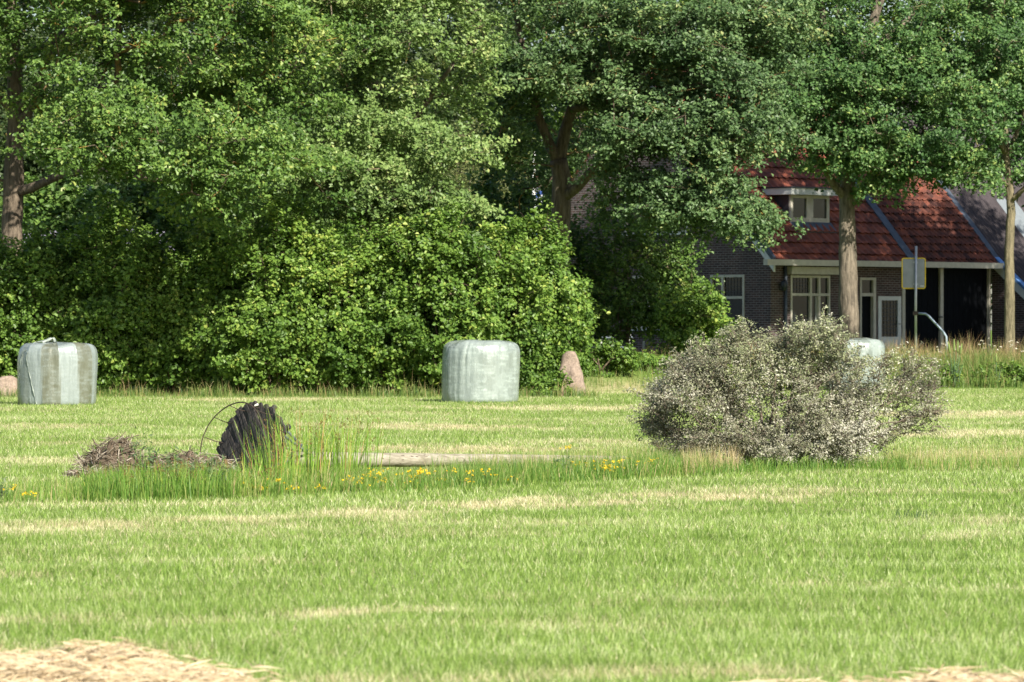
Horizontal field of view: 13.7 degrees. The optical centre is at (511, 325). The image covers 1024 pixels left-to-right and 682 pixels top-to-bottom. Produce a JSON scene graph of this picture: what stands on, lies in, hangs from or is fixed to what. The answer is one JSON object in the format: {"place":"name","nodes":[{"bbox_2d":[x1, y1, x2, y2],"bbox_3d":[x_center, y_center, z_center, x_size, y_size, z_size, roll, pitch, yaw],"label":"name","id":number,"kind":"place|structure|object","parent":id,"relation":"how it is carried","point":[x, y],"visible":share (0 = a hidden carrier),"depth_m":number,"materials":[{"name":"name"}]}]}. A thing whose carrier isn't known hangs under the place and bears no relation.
{"place":"outdoors","nodes":[
{"label":"outdoors","id":0,"kind":"place"},
{"bbox_2d":[0,0,1016,329],"label":"sky","id":1,"kind":"structure","parent":0,"point":[653,0],"materials":[{"name":"white"}]},
{"bbox_2d":[0,330,1023,681],"bbox_3d":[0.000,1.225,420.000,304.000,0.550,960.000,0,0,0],"label":"field","id":2,"kind":"structure","parent":0,"point":[598,388],"depth_m":26.34,"materials":[{"name":"green plant"}]},
{"bbox_2d":[0,477,12,501],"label":"leafy weed","id":3,"kind":"object","parent":2,"relation":"on","point":[1,490],"visible":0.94,"depth_m":36.29,"materials":[{"name":"green plant"}]},
{"bbox_2d":[0,274,12,372],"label":"hedge shrub","id":4,"kind":"object","parent":2,"relation":"on","point":[2,318],"visible":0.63,"depth_m":89.79,"materials":[{"name":"green plant"}]},
{"bbox_2d":[0,376,16,396],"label":"standing stone","id":5,"kind":"object","parent":2,"relation":"on","point":[7,381],"visible":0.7,"depth_m":88.59,"materials":[{"name":"beige stone"}]},
{"bbox_2d":[0,194,46,256],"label":"understory shrub","id":6,"kind":"object","parent":2,"relation":"on","point":[31,219],"visible":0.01,"depth_m":102.62,"materials":[{"name":"green plant"}]},
{"bbox_2d":[0,219,76,377],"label":"hedge shrub","id":7,"kind":"object","parent":2,"relation":"on","point":[19,309],"visible":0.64,"depth_m":90.17,"materials":[{"name":"green plant"}]},
{"bbox_2d":[0,167,109,262],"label":"understory shrub","id":8,"kind":"object","parent":2,"relation":"on","point":[59,207],"visible":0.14,"depth_m":107.55,"materials":[{"name":"green plant"}]},
{"bbox_2d":[17,337,97,405],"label":"wrapped bale","id":9,"kind":"object","parent":2,"relation":"on","point":[54,372],"visible":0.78,"depth_m":79.89},
{"bbox_2d":[7,226,114,381],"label":"hedge shrub","id":10,"kind":"object","parent":2,"relation":"on","point":[73,301],"visible":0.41,"depth_m":90.58,"materials":[{"name":"green plant"}]},
{"bbox_2d":[0,0,157,224],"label":"distant tree","id":11,"kind":"object","parent":2,"relation":"on","point":[3,75],"depth_m":165.64,"materials":[{"name":"green plant"}]},
{"bbox_2d":[61,454,114,477],"bbox_3d":[-4.237,1.433,42.205,0.622,0.326,0.620,0,0,-27],"label":"stick heap","id":12,"kind":"object","parent":2,"relation":"on","point":[74,472],"visible":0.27,"depth_m":42.12,"materials":[{"name":"brown wood"}]},
{"bbox_2d":[43,189,173,394],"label":"hedge shrub","id":13,"kind":"object","parent":2,"relation":"on","point":[111,316],"visible":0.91,"depth_m":90.24,"materials":[{"name":"green plant"}]},
{"bbox_2d":[70,431,150,472],"bbox_3d":[-4.005,1.331,42.997,0.924,0.557,0.868,0,0,0],"label":"stick heap","id":14,"kind":"object","parent":2,"relation":"on","point":[110,452],"visible":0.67,"depth_m":42.85,"materials":[{"name":"brown wood"}]},
{"bbox_2d":[0,0,231,234],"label":"distant tree","id":15,"kind":"object","parent":2,"relation":"on","point":[35,169],"visible":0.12,"depth_m":148.36,"materials":[{"name":"green plant"}]},
{"bbox_2d":[65,462,188,496],"bbox_3d":[-3.358,1.342,37.011,0.728,0.356,0.873,0,0,44],"label":"rush clump","id":16,"kind":"object","parent":2,"relation":"on","point":[104,472],"visible":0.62,"depth_m":36.97,"materials":[{"name":"green plant"}]},
{"bbox_2d":[115,427,157,474],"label":"leafy weed","id":17,"kind":"object","parent":2,"relation":"on","point":[148,452],"visible":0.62,"depth_m":38.05,"materials":[{"name":"green plant"}]},
{"bbox_2d":[0,637,295,681],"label":"hay heap","id":18,"kind":"object","parent":2,"relation":"on","point":[108,663],"visible":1,"depth_m":17.71,"materials":[{"name":"beige plant"}]},
{"bbox_2d":[68,172,242,290],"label":"understory shrub","id":19,"kind":"object","parent":2,"relation":"on","point":[149,216],"visible":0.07,"depth_m":103.75,"materials":[{"name":"green plant"}]},
{"bbox_2d":[117,456,222,497],"bbox_3d":[-2.971,1.310,37.078,0.869,0.421,0.685,0,0,26],"label":"rush clump","id":20,"kind":"object","parent":2,"relation":"on","point":[158,464],"visible":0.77,"depth_m":37.03,"materials":[{"name":"green plant"}]},
{"bbox_2d":[151,449,188,472],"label":"leafy weed","id":21,"kind":"object","parent":2,"relation":"on","point":[167,457],"visible":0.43,"depth_m":37.98,"materials":[{"name":"green plant"}]},
{"bbox_2d":[111,219,233,394],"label":"hedge shrub","id":22,"kind":"object","parent":2,"relation":"on","point":[164,369],"visible":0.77,"depth_m":90.51,"materials":[{"name":"green plant"}]},
{"bbox_2d":[81,0,266,222],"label":"distant tree","id":23,"kind":"object","parent":2,"relation":"on","point":[196,30],"visible":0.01,"depth_m":175.53,"materials":[{"name":"green plant"}]},
{"bbox_2d":[143,445,238,473],"bbox_3d":[-3.320,1.383,43.194,1.272,0.350,0.838,0,0,0],"label":"heap","id":24,"kind":"object","parent":2,"relation":"on","point":[188,454],"visible":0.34,"depth_m":43.09,"materials":[{"name":"brown wood"}]},
{"bbox_2d":[167,446,217,487],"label":"leafy weed","id":25,"kind":"object","parent":2,"relation":"on","point":[176,455],"visible":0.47,"depth_m":37.45,"materials":[{"name":"green plant"}]},
{"bbox_2d":[0,0,387,300],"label":"oak tree","id":26,"kind":"object","parent":2,"relation":"on","point":[131,118],"visible":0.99,"depth_m":88.63,"materials":[{"name":"green plant"}]},
{"bbox_2d":[172,451,234,494],"bbox_3d":[-2.697,1.309,37.362,0.609,0.427,0.246,0,0,25],"label":"leafy weed","id":27,"kind":"object","parent":2,"relation":"on","point":[210,470],"visible":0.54,"depth_m":37.30,"materials":[{"name":"green plant"}]},
{"bbox_2d":[166,178,273,395],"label":"hedge shrub","id":28,"kind":"object","parent":2,"relation":"on","point":[210,254],"visible":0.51,"depth_m":90.23,"materials":[{"name":"green plant"}]},
{"bbox_2d":[194,454,300,495],"bbox_3d":[-2.327,1.316,37.458,0.944,0.409,0.520,0,0,0],"label":"rush clump","id":29,"kind":"object","parent":2,"relation":"on","point":[248,471],"visible":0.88,"depth_m":37.42,"materials":[{"name":"green plant"}]},
{"bbox_2d":[189,178,327,284],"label":"understory shrub","id":30,"kind":"object","parent":2,"relation":"on","point":[266,221],"visible":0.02,"depth_m":104.75,"materials":[{"name":"green plant"}]},
{"bbox_2d":[194,186,343,395],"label":"hedge shrub","id":31,"kind":"object","parent":2,"relation":"on","point":[260,351],"visible":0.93,"depth_m":89.24,"materials":[{"name":"green plant"}]},
{"bbox_2d":[231,419,319,489],"bbox_3d":[-2.122,1.154,38.210,0.827,0.731,0.675,0,0,0],"label":"rush clump","id":32,"kind":"object","parent":2,"relation":"on","point":[267,465],"visible":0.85,"depth_m":38.15,"materials":[{"name":"green plant"}]},
{"bbox_2d":[266,478,284,495],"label":"yellow flower","id":33,"kind":"object","parent":2,"relation":"on","point":[277,485],"visible":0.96,"depth_m":37.21,"materials":[{"name":"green plant"}]},
{"bbox_2d":[244,396,370,487],"bbox_3d":[-1.907,1.065,38.858,1.056,0.911,0.898,0,0,-17],"label":"rush clump","id":34,"kind":"object","parent":2,"relation":"on","point":[318,455],"visible":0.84,"depth_m":38.87,"materials":[{"name":"green plant"}]},
{"bbox_2d":[173,0,461,234],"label":"distant tree","id":35,"kind":"object","parent":2,"relation":"on","point":[410,51],"depth_m":159.94,"materials":[{"name":"green plant"}]},
{"bbox_2d":[294,195,360,331],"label":"understory shrub","id":36,"kind":"object","parent":2,"relation":"on","point":[339,237],"depth_m":105.67,"materials":[{"name":"green plant"}]},
{"bbox_2d":[266,218,397,395],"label":"hedge shrub","id":37,"kind":"object","parent":2,"relation":"on","point":[331,354],"visible":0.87,"depth_m":89.46,"materials":[{"name":"green plant"}]},
{"bbox_2d":[286,405,392,479],"bbox_3d":[-1.580,1.087,39.507,1.021,0.866,0.736,0,0,0],"label":"rush clump","id":38,"kind":"object","parent":2,"relation":"on","point":[366,448],"visible":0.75,"depth_m":39.46,"materials":[{"name":"green plant"}]},
{"bbox_2d":[160,0,553,232],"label":"distant tree","id":39,"kind":"object","parent":2,"relation":"on","point":[419,53],"visible":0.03,"depth_m":144.34,"materials":[{"name":"green plant"}]},
{"bbox_2d":[218,0,519,288],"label":"broadleaf tree","id":40,"kind":"object","parent":2,"relation":"on","point":[379,130],"visible":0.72,"depth_m":94.98,"materials":[{"name":"green plant"}]},
{"bbox_2d":[324,214,439,395],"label":"hedge shrub","id":41,"kind":"object","parent":2,"relation":"on","point":[392,371],"visible":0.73,"depth_m":89.96,"materials":[{"name":"green plant"}]},
{"bbox_2d":[199,401,655,472],"bbox_3d":[-0.804,1.302,44.246,4.942,1.078,1.171,0,0,-30],"label":"nest pole","id":42,"kind":"object","parent":2,"relation":"on","point":[254,411],"visible":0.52,"depth_m":43.43,"materials":[{"name":"brown wood"}]},
{"bbox_2d":[385,188,485,281],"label":"understory shrub","id":43,"kind":"object","parent":2,"relation":"on","point":[477,233],"visible":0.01,"depth_m":103.49,"materials":[{"name":"green plant"}]},
{"bbox_2d":[383,196,514,394],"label":"hedge shrub","id":44,"kind":"object","parent":2,"relation":"on","point":[448,242],"visible":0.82,"depth_m":89.52,"materials":[{"name":"green plant"}]},
{"bbox_2d":[441,340,519,402],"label":"wrapped bale","id":45,"kind":"object","parent":2,"relation":"on","point":[480,370],"visible":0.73,"depth_m":82.67},
{"bbox_2d":[405,0,565,192],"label":"distant tree","id":46,"kind":"object","parent":2,"relation":"on","point":[525,35],"visible":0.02,"depth_m":178.12,"materials":[{"name":"green plant"}]},
{"bbox_2d":[444,108,530,226],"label":"tree","id":47,"kind":"object","parent":2,"relation":"on","point":[457,171],"visible":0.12,"depth_m":121.25,"materials":[{"name":"green plant"}]},
{"bbox_2d":[480,468,497,482],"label":"yellow flower","id":48,"kind":"object","parent":2,"relation":"on","point":[488,475],"visible":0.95,"depth_m":39.51,"materials":[{"name":"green plant"}]},
{"bbox_2d":[430,216,574,393],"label":"hedge shrub","id":49,"kind":"object","parent":2,"relation":"on","point":[523,334],"visible":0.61,"depth_m":90.17,"materials":[{"name":"green plant"}]},
{"bbox_2d":[460,161,576,265],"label":"understory shrub","id":50,"kind":"object","parent":2,"relation":"on","point":[491,194],"visible":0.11,"depth_m":109.44,"materials":[{"name":"green plant"}]},
{"bbox_2d":[532,162,543,237],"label":"flagpole","id":51,"kind":"object","parent":2,"relation":"on","point":[540,192],"visible":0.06,"depth_m":119.97,"materials":[{"name":"white paint"}]},
{"bbox_2d":[501,197,594,389],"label":"hedge shrub","id":52,"kind":"object","parent":2,"relation":"on","point":[566,307],"visible":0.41,"depth_m":91.46,"materials":[{"name":"green plant"}]},
{"bbox_2d":[531,366,579,396],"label":"shrub","id":53,"kind":"object","parent":2,"relation":"on","point":[549,382],"visible":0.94,"depth_m":89.20,"materials":[{"name":"green plant"}]},
{"bbox_2d":[554,457,573,476],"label":"leafy weed","id":54,"kind":"object","parent":2,"relation":"on","point":[564,464],"visible":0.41,"depth_m":41.43,"materials":[{"name":"green plant"}]},
{"bbox_2d":[559,351,585,393],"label":"standing stone","id":55,"kind":"object","parent":2,"relation":"on","point":[570,363],"visible":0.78,"depth_m":90.00,"materials":[{"name":"beige stone"}]},
{"bbox_2d":[556,274,610,362],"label":"hedge shrub","id":56,"kind":"object","parent":2,"relation":"on","point":[591,302],"visible":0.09,"depth_m":93.52,"materials":[{"name":"green plant"}]},
{"bbox_2d":[417,0,750,213],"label":"distant tree","id":57,"kind":"object","parent":2,"relation":"on","point":[559,117],"visible":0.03,"depth_m":159.45,"materials":[{"name":"green plant"}]},
{"bbox_2d":[569,216,618,347],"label":"tall shrub","id":58,"kind":"object","parent":2,"relation":"on","point":[578,247],"visible":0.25,"depth_m":106.69,"materials":[{"name":"green plant"}]},
{"bbox_2d":[583,333,648,377],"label":"shrub","id":59,"kind":"object","parent":2,"relation":"on","point":[619,358],"visible":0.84,"depth_m":98.41,"materials":[{"name":"green plant"}]},
{"bbox_2d":[576,212,675,346],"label":"tall shrub","id":60,"kind":"object","parent":2,"relation":"on","point":[627,294],"visible":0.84,"depth_m":105.49,"materials":[{"name":"green plant"}]},
{"bbox_2d":[541,0,730,141],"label":"distant tree","id":61,"kind":"object","parent":2,"relation":"on","point":[630,23],"depth_m":169.75,"materials":[{"name":"green plant"}]},
{"bbox_2d":[458,0,842,273],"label":"oak tree","id":62,"kind":"object","parent":2,"relation":"on","point":[717,130],"visible":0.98,"depth_m":100.22,"materials":[{"name":"green leaf"},{"name":"bark"}]},
{"bbox_2d":[635,350,672,372],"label":"shrub","id":63,"kind":"object","parent":2,"relation":"on","point":[653,359],"visible":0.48,"depth_m":100.01,"materials":[{"name":"green plant"}]},
{"bbox_2d":[631,222,732,348],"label":"tall shrub","id":64,"kind":"object","parent":2,"relation":"on","point":[685,276],"visible":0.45,"depth_m":106.14,"materials":[{"name":"green plant"}]},
{"bbox_2d":[642,278,747,363],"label":"leafy bush","id":65,"kind":"object","parent":2,"relation":"on","point":[706,313],"visible":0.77,"depth_m":103.05,"materials":[{"name":"green plant"}]},
{"bbox_2d":[546,65,1003,355],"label":"farmhouse","id":66,"kind":"object","parent":2,"relation":"on","point":[790,279],"visible":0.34,"depth_m":133.78,"materials":[{"name":"brick"}]},
{"bbox_2d":[622,194,644,234],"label":"window","id":67,"kind":"structure","parent":66,"relation":"in","point":[625,194],"depth_m":134.14,"materials":[{"name":"grey glass"}]},
{"bbox_2d":[632,276,657,330],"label":"window","id":68,"kind":"structure","parent":66,"relation":"in","point":[632,276],"depth_m":133.94,"materials":[{"name":"black paint"}]},
{"bbox_2d":[657,185,687,234],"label":"window","id":69,"kind":"structure","parent":66,"relation":"in","point":[679,233],"depth_m":132.61,"materials":[{"name":"grey glass"}]},
{"bbox_2d":[710,275,744,338],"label":"window","id":70,"kind":"structure","parent":66,"relation":"in","point":[733,288],"depth_m":131.13,"materials":[{"name":"grey glass"}]},
{"bbox_2d":[790,275,829,345],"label":"window","id":71,"kind":"structure","parent":66,"relation":"in","point":[809,294],"depth_m":131.29,"materials":[{"name":"grey glass"}]},
{"bbox_2d":[862,296,870,337],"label":"door","id":72,"kind":"structure","parent":66,"relation":"in","point":[866,300],"depth_m":133.32,"materials":[{"name":"black wood"}]},
{"bbox_2d":[878,296,900,352],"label":"glazed door","id":73,"kind":"structure","parent":66,"relation":"in","point":[889,307],"depth_m":134.01,"materials":[{"name":"white paint"}]},
{"bbox_2d":[905,268,937,352],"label":"barn door","id":74,"kind":"structure","parent":66,"relation":"in","point":[927,298],"depth_m":135.32,"materials":[{"name":"black wood"}]},
{"bbox_2d":[944,268,986,352],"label":"barn door","id":75,"kind":"structure","parent":66,"relation":"in","point":[965,289],"depth_m":136.75,"materials":[{"name":"black wood"}]},
{"bbox_2d":[622,305,954,466],"bbox_3d":[2.902,0.652,44.498,3.501,1.791,2.100,0,0,0],"label":"silver bush","id":76,"kind":"object","parent":2,"relation":"on","point":[818,433],"visible":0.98,"depth_m":44.47,"materials":[{"name":"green plant"}]},
{"bbox_2d":[721,673,921,681],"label":"hay heap","id":77,"kind":"object","parent":2,"relation":"on","point":[803,680],"visible":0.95,"depth_m":17.42,"materials":[{"name":"beige plant"}]},
{"bbox_2d":[640,0,1013,89],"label":"distant tree","id":78,"kind":"object","parent":2,"relation":"on","point":[887,13],"visible":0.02,"depth_m":157.33,"materials":[{"name":"green plant"}]},
{"bbox_2d":[748,0,959,337],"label":"oak tree","id":79,"kind":"object","parent":2,"relation":"on","point":[856,152],"visible":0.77,"depth_m":114.35,"materials":[{"name":"green plant"}]},
{"bbox_2d":[823,338,884,390],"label":"wrapped bale","id":80,"kind":"object","parent":2,"relation":"on","point":[875,347],"visible":0.29,"depth_m":96.92},
{"bbox_2d":[892,506,935,520],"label":"weed tuft","id":81,"kind":"object","parent":2,"relation":"on","point":[907,510],"visible":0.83,"depth_m":32.88,"materials":[{"name":"green plant"}]},
{"bbox_2d":[902,246,947,355],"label":"road sign","id":82,"kind":"object","parent":2,"relation":"on","point":[913,273],"visible":0.91,"depth_m":112.05,"materials":[{"name":"grey metal"}]},
{"bbox_2d":[839,662,1023,681],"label":"hay heap","id":83,"kind":"object","parent":2,"relation":"on","point":[940,676],"visible":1,"depth_m":17.25,"materials":[{"name":"beige plant"}]},
{"bbox_2d":[844,0,1021,326],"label":"distant tree","id":84,"kind":"object","parent":2,"relation":"on","point":[942,42],"visible":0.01,"depth_m":169.98,"materials":[{"name":"green plant"}]},
{"bbox_2d":[926,359,964,386],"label":"bank weed","id":85,"kind":"object","parent":2,"relation":"on","point":[947,370],"visible":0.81,"depth_m":101.28,"materials":[{"name":"green plant"}]},
{"bbox_2d":[948,341,956,387],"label":"cattail","id":86,"kind":"object","parent":2,"relation":"on","point":[949,350],"visible":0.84,"depth_m":101.19,"materials":[{"name":"green plant"}]},
{"bbox_2d":[950,340,955,386],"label":"cattail","id":87,"kind":"object","parent":2,"relation":"on","point":[954,360],"visible":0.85,"depth_m":101.18,"materials":[{"name":"green plant"}]},
{"bbox_2d":[883,0,1023,355],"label":"broadleaf tree","id":88,"kind":"object","parent":2,"relation":"on","point":[958,160],"visible":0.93,"depth_m":114.72,"materials":[{"name":"green plant"}]},
{"bbox_2d":[954,341,960,385],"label":"cattail","id":89,"kind":"object","parent":2,"relation":"on","point":[957,348],"visible":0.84,"depth_m":101.18,"materials":[{"name":"green plant"}]},
{"bbox_2d":[897,91,1023,352],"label":"barn","id":90,"kind":"structure","parent":2,"relation":"on","point":[987,213],"depth_m":138.75,"materials":[{"name":"brick"}]},
{"bbox_2d":[956,344,964,386],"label":"cattail","id":91,"kind":"object","parent":2,"relation":"on","point":[960,352],"visible":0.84,"depth_m":101.19,"materials":[{"name":"green plant"}]},
{"bbox_2d":[925,0,1023,207],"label":"yard tree","id":92,"kind":"object","parent":2,"relation":"on","point":[988,143],"visible":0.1,"depth_m":123.95,"materials":[{"name":"green plant"}]},
{"bbox_2d":[965,361,1003,386],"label":"bank weed","id":93,"kind":"object","parent":2,"relation":"on","point":[979,366],"visible":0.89,"depth_m":101.37,"materials":[{"name":"green plant"}]},
{"bbox_2d":[995,353,1001,386],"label":"cattail","id":94,"kind":"object","parent":2,"relation":"on","point":[996,368],"visible":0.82,"depth_m":101.19,"materials":[{"name":"green plant"}]},
{"bbox_2d":[987,360,1023,386],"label":"bank weed","id":95,"kind":"object","parent":2,"relation":"on","point":[1012,368],"visible":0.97,"depth_m":101.47,"materials":[{"name":"green plant"}]},
{"bbox_2d":[0,435,1023,503],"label":"uncut grass","id":96,"kind":"structure","parent":0,"point":[537,470],"depth_m":40.03,"materials":[{"name":"green plant"}]},
{"bbox_2d":[0,330,1023,397],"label":"bank grass","id":97,"kind":"structure","parent":0,"point":[974,359],"depth_m":100.59,"materials":[{"name":"green plant"}]}
]}

